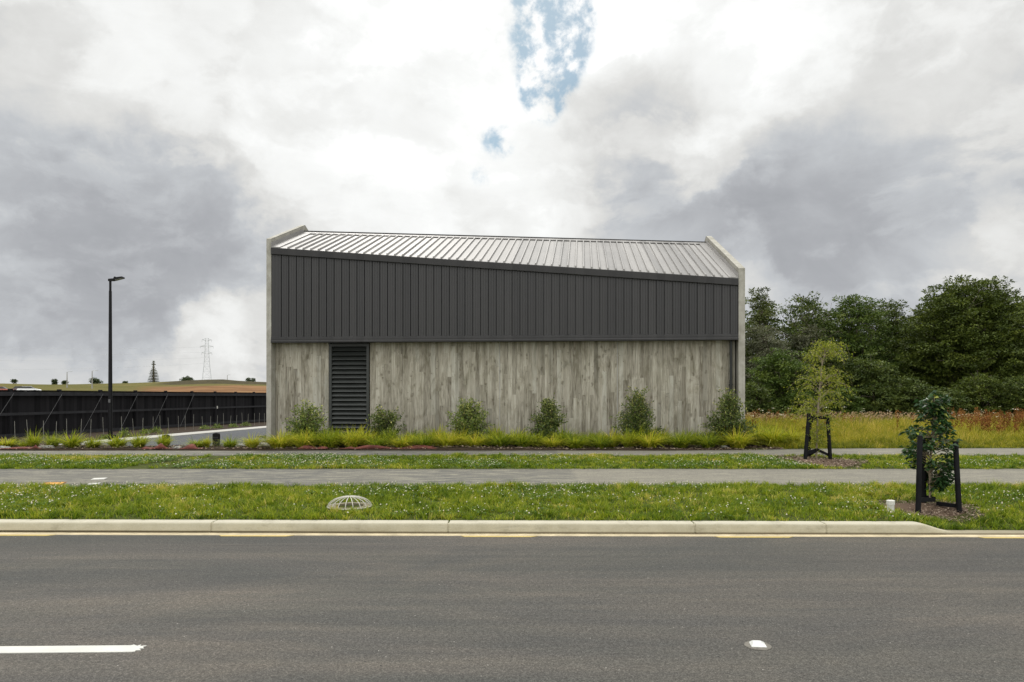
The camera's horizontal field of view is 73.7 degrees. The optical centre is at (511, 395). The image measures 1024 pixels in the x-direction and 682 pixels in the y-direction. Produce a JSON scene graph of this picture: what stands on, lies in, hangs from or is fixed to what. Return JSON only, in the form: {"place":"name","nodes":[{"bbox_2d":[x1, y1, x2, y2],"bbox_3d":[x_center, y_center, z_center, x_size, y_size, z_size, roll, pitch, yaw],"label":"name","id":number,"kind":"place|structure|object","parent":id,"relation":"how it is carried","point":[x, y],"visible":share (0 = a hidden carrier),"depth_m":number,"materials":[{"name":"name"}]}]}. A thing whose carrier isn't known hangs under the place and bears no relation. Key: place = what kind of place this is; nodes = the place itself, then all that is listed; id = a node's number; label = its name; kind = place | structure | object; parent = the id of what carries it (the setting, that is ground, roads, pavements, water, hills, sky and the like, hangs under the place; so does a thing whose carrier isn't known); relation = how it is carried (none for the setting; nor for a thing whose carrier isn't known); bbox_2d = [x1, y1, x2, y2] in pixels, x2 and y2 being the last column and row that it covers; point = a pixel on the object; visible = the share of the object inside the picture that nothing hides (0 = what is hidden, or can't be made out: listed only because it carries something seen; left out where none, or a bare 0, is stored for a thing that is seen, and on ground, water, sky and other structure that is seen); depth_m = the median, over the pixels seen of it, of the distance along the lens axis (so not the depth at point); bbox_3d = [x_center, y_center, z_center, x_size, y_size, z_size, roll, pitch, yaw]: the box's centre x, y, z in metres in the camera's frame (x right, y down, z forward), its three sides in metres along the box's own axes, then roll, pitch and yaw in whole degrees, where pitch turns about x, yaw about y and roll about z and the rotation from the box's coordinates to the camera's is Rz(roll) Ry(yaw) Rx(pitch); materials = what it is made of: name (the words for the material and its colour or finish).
{"place":"outdoors","nodes":[
{"label":"outdoors","id":0,"kind":"place"},
{"bbox_2d":[57,426,265,447],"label":"curb","id":1,"kind":"structure","parent":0,"point":[199,432],"depth_m":28.80,"materials":[{"name":"concrete"}]},
{"bbox_2d":[102,428,265,445],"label":"driveway","id":2,"kind":"structure","parent":0,"point":[182,440],"depth_m":25.19,"materials":[{"name":"concrete"}]},
{"bbox_2d":[0,535,1023,681],"bbox_3d":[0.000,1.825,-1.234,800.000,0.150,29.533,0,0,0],"label":"road","id":3,"kind":"structure","parent":0,"point":[214,608],"depth_m":5.62,"materials":[{"name":"asphalt"}]},
{"bbox_2d":[0,534,50,535],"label":"gutter dash","id":4,"kind":"object","parent":3,"relation":"on","point":[21,535],"visible":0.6,"depth_m":8.55,"materials":[{"name":"yellow paint"}]},
{"bbox_2d":[0,645,146,653],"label":"line","id":5,"kind":"object","parent":3,"relation":"on","point":[71,649],"visible":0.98,"depth_m":4.70,"materials":[{"name":"white paint"}]},
{"bbox_2d":[219,535,293,536],"bbox_3d":[-3.204,1.755,8.537,0.949,0.020,0.061,0,0,1],"label":"gutter dash","id":6,"kind":"object","parent":3,"relation":"on","point":[260,535],"visible":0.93,"depth_m":8.54,"materials":[{"name":"yellow paint"}]},
{"bbox_2d":[714,536,793,537],"bbox_3d":[3.008,1.755,8.460,0.983,0.020,0.061,0,0,1],"label":"gutter dash","id":7,"kind":"object","parent":3,"relation":"on","point":[754,536],"visible":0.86,"depth_m":8.48,"materials":[{"name":"yellow paint"}]},
{"bbox_2d":[744,640,771,650],"bbox_3d":[1.721,1.740,4.781,0.184,0.040,0.176,0,0,4],"label":"road stud","id":8,"kind":"object","parent":3,"relation":"on","point":[758,645],"visible":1,"depth_m":4.75,"materials":[{"name":"plastic"}]},
{"bbox_2d":[0,379,1023,529],"bbox_3d":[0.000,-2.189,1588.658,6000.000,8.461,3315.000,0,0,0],"label":"ground","id":9,"kind":"structure","parent":0,"point":[217,385],"depth_m":11.94,"materials":[{"name":"green plant"}]},
{"bbox_2d":[108,276,124,434],"bbox_3d":[-14.354,-1.294,24.725,0.518,6.062,0.260,0,0,-8],"label":"street lamp","id":10,"kind":"object","parent":9,"relation":"on","point":[110,406],"visible":0.94,"depth_m":24.65,"materials":[{"name":"grey metal"}]},
{"bbox_2d":[0,389,265,437],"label":"fence","id":11,"kind":"object","parent":9,"relation":"on","point":[35,409],"visible":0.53,"depth_m":31.26,"materials":[{"name":"grey metal"}]},
{"bbox_2d":[0,422,265,444],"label":"garden bed","id":12,"kind":"object","parent":9,"relation":"on","point":[172,430],"visible":0.2,"depth_m":29.37,"materials":[{"name":"soil"}]},
{"bbox_2d":[148,361,159,381],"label":"norfolk pine","id":13,"kind":"object","parent":9,"relation":"on","point":[153,373],"visible":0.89,"depth_m":329.70,"materials":[{"name":"grey plant"}]},
{"bbox_2d":[201,338,212,379],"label":"pylon","id":14,"kind":"object","parent":9,"relation":"on","point":[205,361],"visible":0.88,"depth_m":459.19,"materials":[{"name":"metal"}]},
{"bbox_2d":[327,495,371,510],"bbox_3d":[-2.342,1.574,9.850,0.646,0.268,0.646,0,0,-12],"label":"dome grate","id":15,"kind":"object","parent":9,"relation":"on","point":[362,504],"visible":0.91,"depth_m":9.81,"materials":[{"name":"metal"}]},
{"bbox_2d":[0,442,783,450],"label":"garden bed","id":16,"kind":"object","parent":9,"relation":"on","point":[454,448],"visible":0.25,"depth_m":19.32,"materials":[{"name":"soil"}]},
{"bbox_2d":[0,436,26,446],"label":"tussock","id":17,"kind":"object","parent":16,"relation":"on","point":[9,443],"visible":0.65,"depth_m":19.94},
{"bbox_2d":[12,429,47,446],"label":"tussock","id":18,"kind":"object","parent":16,"relation":"on","point":[32,440],"visible":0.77,"depth_m":20.00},
{"bbox_2d":[36,431,63,445],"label":"tussock","id":19,"kind":"object","parent":16,"relation":"on","point":[49,441],"visible":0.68,"depth_m":19.81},
{"bbox_2d":[51,429,92,447],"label":"tussock","id":20,"kind":"object","parent":16,"relation":"on","point":[73,442],"visible":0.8,"depth_m":19.67,"materials":[{"name":"plant"}]},
{"bbox_2d":[68,434,105,447],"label":"tussock","id":21,"kind":"object","parent":16,"relation":"on","point":[90,444],"visible":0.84,"depth_m":19.81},
{"bbox_2d":[94,431,131,447],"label":"tussock","id":22,"kind":"object","parent":16,"relation":"on","point":[116,442],"visible":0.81,"depth_m":19.68,"materials":[{"name":"plant"}]},
{"bbox_2d":[121,430,154,447],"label":"tussock","id":23,"kind":"object","parent":16,"relation":"on","point":[137,441],"visible":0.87,"depth_m":19.70,"materials":[{"name":"plant"}]},
{"bbox_2d":[143,428,177,446],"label":"tussock","id":24,"kind":"object","parent":16,"relation":"on","point":[166,442],"visible":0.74,"depth_m":19.82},
{"bbox_2d":[181,437,217,447],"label":"tussock","id":25,"kind":"object","parent":16,"relation":"on","point":[199,444],"visible":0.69,"depth_m":19.78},
{"bbox_2d":[212,433,219,445],"bbox_3d":[-8.901,1.418,20.546,0.185,0.616,0.128,0,0,-5],"label":"bollard","id":26,"kind":"object","parent":16,"relation":"on","point":[216,437],"visible":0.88,"depth_m":20.49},
{"bbox_2d":[214,435,243,447],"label":"tussock","id":27,"kind":"object","parent":16,"relation":"on","point":[228,443],"visible":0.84,"depth_m":19.73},
{"bbox_2d":[238,434,268,447],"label":"tussock","id":28,"kind":"object","parent":16,"relation":"on","point":[250,443],"visible":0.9,"depth_m":19.70,"materials":[{"name":"plant"}]},
{"bbox_2d":[254,427,303,448],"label":"tussock","id":29,"kind":"object","parent":16,"relation":"on","point":[275,443],"visible":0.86,"depth_m":19.63,"materials":[{"name":"plant"}]},
{"bbox_2d":[285,428,319,446],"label":"tussock","id":30,"kind":"object","parent":16,"relation":"on","point":[299,441],"visible":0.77,"depth_m":19.62,"materials":[{"name":"plant"}]},
{"bbox_2d":[282,399,333,436],"bbox_3d":[-6.460,0.848,21.478,1.512,1.547,1.581,0,0,-22],"label":"shrub","id":31,"kind":"object","parent":16,"relation":"on","point":[309,422],"visible":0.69,"depth_m":21.32,"materials":[{"name":"green plant"}]},
{"bbox_2d":[297,445,328,448],"bbox_3d":[-5.662,1.448,19.550,0.901,0.094,0.500,0,0,0],"label":"weed fabric","id":32,"kind":"object","parent":16,"relation":"on","point":[310,447],"visible":0.99,"depth_m":19.35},
{"bbox_2d":[301,427,329,445],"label":"tussock","id":33,"kind":"object","parent":16,"relation":"on","point":[314,442],"visible":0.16,"depth_m":20.52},
{"bbox_2d":[309,424,344,447],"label":"tussock","id":34,"kind":"object","parent":16,"relation":"on","point":[325,441],"visible":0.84,"depth_m":19.78,"materials":[{"name":"plant"}]},
{"bbox_2d":[331,427,372,447],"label":"tussock","id":35,"kind":"object","parent":16,"relation":"on","point":[353,440],"visible":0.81,"depth_m":19.83,"materials":[{"name":"plant"}]},
{"bbox_2d":[340,425,375,436],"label":"tussock","id":36,"kind":"object","parent":16,"relation":"on","point":[359,430],"visible":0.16,"depth_m":21.66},
{"bbox_2d":[353,428,386,445],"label":"tussock","id":37,"kind":"object","parent":16,"relation":"on","point":[363,436],"visible":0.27,"depth_m":20.54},
{"bbox_2d":[349,433,394,445],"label":"tussock","id":38,"kind":"object","parent":16,"relation":"on","point":[376,442],"visible":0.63,"depth_m":19.79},
{"bbox_2d":[366,404,406,438],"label":"shrub","id":39,"kind":"object","parent":16,"relation":"on","point":[385,422],"visible":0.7,"depth_m":21.83,"materials":[{"name":"green plant"}]},
{"bbox_2d":[377,425,403,444],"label":"tussock","id":40,"kind":"object","parent":16,"relation":"on","point":[385,435],"visible":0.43,"depth_m":20.75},
{"bbox_2d":[353,445,435,448],"bbox_3d":[-3.337,1.440,19.570,2.416,0.109,0.500,0,0,0],"label":"weed fabric","id":41,"kind":"object","parent":16,"relation":"on","point":[385,447],"visible":0.94,"depth_m":19.35,"materials":[{"name":"fabric"}]},
{"bbox_2d":[375,434,418,447],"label":"tussock","id":42,"kind":"object","parent":16,"relation":"on","point":[398,442],"visible":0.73,"depth_m":19.64,"materials":[{"name":"plant"}]},
{"bbox_2d":[406,427,444,445],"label":"tussock","id":43,"kind":"object","parent":16,"relation":"on","point":[423,440],"visible":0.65,"depth_m":19.75,"materials":[{"name":"plant"}]},
{"bbox_2d":[427,423,447,444],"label":"tussock","id":44,"kind":"object","parent":16,"relation":"on","point":[438,429],"visible":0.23,"depth_m":20.72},
{"bbox_2d":[429,430,465,446],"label":"tussock","id":45,"kind":"object","parent":16,"relation":"on","point":[448,441],"visible":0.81,"depth_m":19.87,"materials":[{"name":"plant"}]},
{"bbox_2d":[441,426,484,444],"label":"tussock","id":46,"kind":"object","parent":16,"relation":"on","point":[460,442],"visible":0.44,"depth_m":20.71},
{"bbox_2d":[445,397,494,438],"bbox_3d":[-1.425,0.802,21.827,1.760,1.640,2.066,0,0,-25],"label":"shrub","id":47,"kind":"object","parent":16,"relation":"on","point":[468,418],"visible":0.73,"depth_m":21.52,"materials":[{"name":"green plant"}]},
{"bbox_2d":[453,431,489,446],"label":"tussock","id":48,"kind":"object","parent":16,"relation":"on","point":[476,441],"visible":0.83,"depth_m":19.85,"materials":[{"name":"plant"}]},
{"bbox_2d":[475,425,524,446],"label":"tussock","id":49,"kind":"object","parent":16,"relation":"on","point":[501,440],"visible":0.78,"depth_m":19.88,"materials":[{"name":"plant"}]},
{"bbox_2d":[498,427,541,446],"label":"tussock","id":50,"kind":"object","parent":16,"relation":"on","point":[526,443],"visible":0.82,"depth_m":19.87,"materials":[{"name":"plant"}]},
{"bbox_2d":[498,426,543,443],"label":"tussock","id":51,"kind":"object","parent":16,"relation":"on","point":[511,430],"visible":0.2,"depth_m":20.81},
{"bbox_2d":[528,430,553,445],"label":"tussock","id":52,"kind":"object","parent":16,"relation":"on","point":[537,439],"visible":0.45,"depth_m":20.41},
{"bbox_2d":[525,393,568,441],"bbox_3d":[1.111,0.749,21.694,1.429,1.748,1.614,0,0,0],"label":"shrub","id":53,"kind":"object","parent":16,"relation":"on","point":[547,422],"visible":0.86,"depth_m":21.54,"materials":[{"name":"green plant"}]},
{"bbox_2d":[532,431,569,446],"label":"tussock","id":54,"kind":"object","parent":16,"relation":"on","point":[548,443],"visible":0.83,"depth_m":19.83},
{"bbox_2d":[542,423,587,445],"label":"tussock","id":55,"kind":"object","parent":16,"relation":"on","point":[565,436],"visible":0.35,"depth_m":20.55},
{"bbox_2d":[542,433,598,448],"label":"tussock","id":56,"kind":"object","parent":16,"relation":"on","point":[573,443],"visible":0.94,"depth_m":19.62,"materials":[{"name":"plant"}]},
{"bbox_2d":[584,431,622,448],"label":"tussock","id":57,"kind":"object","parent":16,"relation":"on","point":[603,444],"visible":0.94,"depth_m":19.75,"materials":[{"name":"plant"}]},
{"bbox_2d":[586,425,630,446],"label":"tussock","id":58,"kind":"object","parent":16,"relation":"on","point":[612,440],"visible":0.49,"depth_m":20.55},
{"bbox_2d":[607,428,645,447],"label":"tussock","id":59,"kind":"object","parent":16,"relation":"on","point":[629,444],"visible":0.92,"depth_m":19.92,"materials":[{"name":"plant"}]},
{"bbox_2d":[609,386,665,437],"bbox_3d":[3.818,0.648,21.234,1.508,1.952,1.951,0,0,39],"label":"shrub","id":60,"kind":"object","parent":16,"relation":"on","point":[638,414],"visible":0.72,"depth_m":21.10,"materials":[{"name":"green plant"}]},
{"bbox_2d":[619,420,670,444],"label":"tussock","id":61,"kind":"object","parent":16,"relation":"on","point":[646,434],"visible":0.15,"depth_m":20.66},
{"bbox_2d":[627,429,678,447],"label":"tussock","id":62,"kind":"object","parent":16,"relation":"on","point":[649,442],"visible":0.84,"depth_m":19.71,"materials":[{"name":"plant"}]},
{"bbox_2d":[663,430,702,447],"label":"tussock","id":63,"kind":"object","parent":16,"relation":"on","point":[681,441],"visible":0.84,"depth_m":19.77,"materials":[{"name":"plant"}]},
{"bbox_2d":[690,427,729,447],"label":"tussock","id":64,"kind":"object","parent":16,"relation":"on","point":[705,443],"visible":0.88,"depth_m":19.75,"materials":[{"name":"plant"}]},
{"bbox_2d":[697,387,760,444],"bbox_3d":[6.493,0.629,20.608,2.008,1.997,1.519,0,0,-42],"label":"shrub","id":65,"kind":"object","parent":16,"relation":"on","point":[730,416],"visible":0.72,"depth_m":20.53,"materials":[{"name":"green plant"}]},
{"bbox_2d":[717,425,771,448],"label":"tussock","id":66,"kind":"object","parent":16,"relation":"on","point":[736,441],"visible":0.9,"depth_m":19.77,"materials":[{"name":"plant"}]},
{"bbox_2d":[742,422,784,444],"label":"tussock","id":67,"kind":"object","parent":16,"relation":"on","point":[756,441],"visible":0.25,"depth_m":20.79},
{"bbox_2d":[266,225,744,440],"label":"building","id":68,"kind":"structure","parent":9,"relation":"on","point":[423,331],"depth_m":22.87,"materials":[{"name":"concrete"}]},
{"bbox_2d":[0,469,1023,486],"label":"footpath","id":69,"kind":"structure","parent":9,"relation":"on","point":[306,477],"depth_m":13.30,"materials":[{"name":"concrete"}]},
{"bbox_2d":[0,479,1023,529],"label":"grass","id":70,"kind":"structure","parent":9,"relation":"on","point":[236,491],"depth_m":10.11,"materials":[{"name":"plant"}]},
{"bbox_2d":[0,519,1023,534],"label":"kerb","id":71,"kind":"structure","parent":9,"relation":"on","point":[493,526],"depth_m":8.69,"materials":[{"name":"concrete"}]},
{"bbox_2d":[0,452,1023,468],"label":"grass","id":72,"kind":"structure","parent":9,"relation":"on","point":[1015,464],"depth_m":15.76,"materials":[{"name":"plant"}]},
{"bbox_2d":[0,532,1023,536],"bbox_3d":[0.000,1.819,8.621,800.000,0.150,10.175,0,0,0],"label":"gutter","id":73,"kind":"object","parent":9,"relation":"on","point":[428,534],"visible":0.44,"depth_m":8.60,"materials":[{"name":"concrete"}]},
{"bbox_2d":[0,448,1023,455],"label":"footpath","id":74,"kind":"structure","parent":9,"relation":"on","point":[962,451],"depth_m":18.54,"materials":[{"name":"concrete"}]},
{"bbox_2d":[745,313,764,386],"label":"backing tree","id":75,"kind":"object","parent":9,"relation":"on","point":[747,326],"visible":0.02,"depth_m":46.00,"materials":[{"name":"green plant"}]},
{"bbox_2d":[745,286,780,379],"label":"feathery tree","id":76,"kind":"object","parent":9,"relation":"on","point":[761,317],"visible":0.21,"depth_m":51.64,"materials":[{"name":"green plant"}]},
{"bbox_2d":[745,381,787,419],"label":"bush","id":77,"kind":"object","parent":9,"relation":"on","point":[756,396],"visible":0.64,"depth_m":37.49,"materials":[{"name":"green plant"}]},
{"bbox_2d":[745,301,792,354],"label":"backing tree","id":78,"kind":"object","parent":9,"relation":"on","point":[756,311],"visible":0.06,"depth_m":54.39,"materials":[{"name":"green plant"}]},
{"bbox_2d":[745,324,804,388],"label":"twiggy tree","id":79,"kind":"object","parent":9,"relation":"on","point":[762,348],"visible":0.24,"depth_m":44.55,"materials":[{"name":"green plant"}]},
{"bbox_2d":[755,422,811,445],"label":"tussock","id":80,"kind":"object","parent":9,"relation":"on","point":[775,438],"visible":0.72,"depth_m":20.38,"materials":[{"name":"plant"}]},
{"bbox_2d":[745,347,824,416],"bbox_3d":[15.652,-0.409,40.114,5.354,4.984,4.963,0,0,21],"label":"tree","id":81,"kind":"object","parent":9,"relation":"on","point":[778,370],"visible":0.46,"depth_m":39.20,"materials":[{"name":"green plant"}]},
{"bbox_2d":[774,422,804,444],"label":"tussock","id":82,"kind":"object","parent":9,"relation":"on","point":[794,438],"visible":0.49,"depth_m":20.75,"materials":[{"name":"plant"}]},
{"bbox_2d":[773,387,827,419],"bbox_3d":[16.055,0.677,37.914,2.981,2.480,2.874,0,0,-20],"label":"bush","id":83,"kind":"object","parent":9,"relation":"on","point":[793,395],"visible":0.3,"depth_m":37.61,"materials":[{"name":"green plant"}]},
{"bbox_2d":[753,291,850,375],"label":"sparse tree","id":84,"kind":"object","parent":9,"relation":"on","point":[803,307],"visible":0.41,"depth_m":47.10,"materials":[{"name":"green plant"}]},
{"bbox_2d":[786,324,842,385],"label":"tree","id":85,"kind":"object","parent":9,"relation":"on","point":[806,339],"visible":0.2,"depth_m":45.49,"materials":[{"name":"green plant"}]},
{"bbox_2d":[803,413,831,458],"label":"tree stakes","id":86,"kind":"object","parent":9,"relation":"on","point":[808,452],"visible":0.77,"depth_m":16.62,"materials":[{"name":"wood"}]},
{"bbox_2d":[776,454,869,467],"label":"mulch","id":87,"kind":"object","parent":9,"relation":"on","point":[835,462],"visible":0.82,"depth_m":16.02,"materials":[{"name":"brown plant"}]},
{"bbox_2d":[783,338,858,457],"bbox_3d":[7.612,0.061,16.778,1.795,3.080,1.301,0,0,0],"label":"young tree","id":88,"kind":"object","parent":87,"relation":"on","point":[817,441],"visible":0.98,"depth_m":16.73,"materials":[{"name":"green plant"}]},
{"bbox_2d":[796,343,862,398],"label":"tree","id":89,"kind":"object","parent":9,"relation":"on","point":[829,363],"visible":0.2,"depth_m":40.34,"materials":[{"name":"green plant"}]},
{"bbox_2d":[819,387,877,419],"bbox_3d":[18.345,0.636,37.905,2.959,2.376,3.242,0,0,-23],"label":"bush","id":90,"kind":"object","parent":9,"relation":"on","point":[855,405],"visible":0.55,"depth_m":37.37,"materials":[{"name":"green plant"}]},
{"bbox_2d":[807,294,909,377],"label":"broad tree","id":91,"kind":"object","parent":9,"relation":"on","point":[857,341],"visible":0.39,"depth_m":47.23,"materials":[{"name":"green plant"}]},
{"bbox_2d":[827,352,918,417],"bbox_3d":[20.495,-0.191,38.760,5.478,4.708,5.495,0,0,0],"label":"tree","id":92,"kind":"object","parent":9,"relation":"on","point":[870,379],"visible":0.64,"depth_m":38.05,"materials":[{"name":"green plant"}]},
{"bbox_2d":[854,298,901,360],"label":"backing tree","id":93,"kind":"object","parent":9,"relation":"on","point":[877,306],"visible":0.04,"depth_m":54.47,"materials":[{"name":"green plant"}]},
{"bbox_2d":[745,410,1013,423],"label":"seed grass","id":94,"kind":"structure","parent":9,"relation":"on","point":[871,414],"depth_m":34.03,"materials":[{"name":"plant"}]},
{"bbox_2d":[751,407,1023,435],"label":"dock seed spikes","id":95,"kind":"object","parent":9,"relation":"on","point":[1018,415],"visible":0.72,"depth_m":27.42,"materials":[{"name":"plant"}]},
{"bbox_2d":[873,299,923,387],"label":"pointed tree","id":96,"kind":"object","parent":9,"relation":"on","point":[893,314],"visible":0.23,"depth_m":49.70,"materials":[{"name":"green plant"}]},
{"bbox_2d":[870,376,959,418],"bbox_3d":[22.018,0.357,38.005,4.625,3.007,4.307,0,0,0],"label":"tree","id":97,"kind":"object","parent":9,"relation":"on","point":[921,390],"visible":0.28,"depth_m":37.29,"materials":[{"name":"green plant"}]},
{"bbox_2d":[887,308,948,389],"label":"round tree","id":98,"kind":"object","parent":9,"relation":"on","point":[896,345],"visible":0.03,"depth_m":47.87,"materials":[{"name":"green plant"}]},
{"bbox_2d":[868,499,983,521],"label":"mulch","id":99,"kind":"object","parent":9,"relation":"on","point":[934,509],"visible":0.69,"depth_m":9.88,"materials":[{"name":"brown plant"}]},
{"bbox_2d":[898,390,962,503],"bbox_3d":[6.212,0.809,10.210,0.865,1.800,0.823,0,0,12],"label":"young tree","id":100,"kind":"object","parent":99,"relation":"on","point":[939,479],"visible":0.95,"depth_m":10.09,"materials":[{"name":"green plant"}]},
{"bbox_2d":[915,435,961,513],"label":"tree stakes","id":101,"kind":"object","parent":99,"relation":"on","point":[922,496],"visible":0.88,"depth_m":9.82,"materials":[{"name":"wood"}]},
{"bbox_2d":[925,386,979,419],"bbox_3d":[24.294,0.756,38.108,3.137,2.627,3.431,0,0,0],"label":"bush","id":102,"kind":"object","parent":9,"relation":"on","point":[959,394],"visible":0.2,"depth_m":37.27,"materials":[{"name":"green plant"}]},
{"bbox_2d":[889,275,1023,391],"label":"tree","id":103,"kind":"object","parent":9,"relation":"on","point":[974,336],"visible":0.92,"depth_m":42.51,"materials":[{"name":"green plant"}]},
{"bbox_2d":[948,372,1023,416],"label":"tree","id":104,"kind":"object","parent":9,"relation":"on","point":[978,394],"visible":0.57,"depth_m":37.65,"materials":[{"name":"green plant"}]},
{"bbox_2d":[992,375,1023,416],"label":"tree","id":105,"kind":"object","parent":9,"relation":"on","point":[1018,382],"visible":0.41,"depth_m":37.48,"materials":[{"name":"green plant"}]},
{"bbox_2d":[0,0,1023,384],"label":"sky","id":106,"kind":"structure","parent":0,"point":[874,149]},
{"bbox_2d":[745,412,1023,448],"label":"meadow grass","id":107,"kind":"structure","parent":0,"point":[873,433],"depth_m":24.16,"materials":[{"name":"plant"}]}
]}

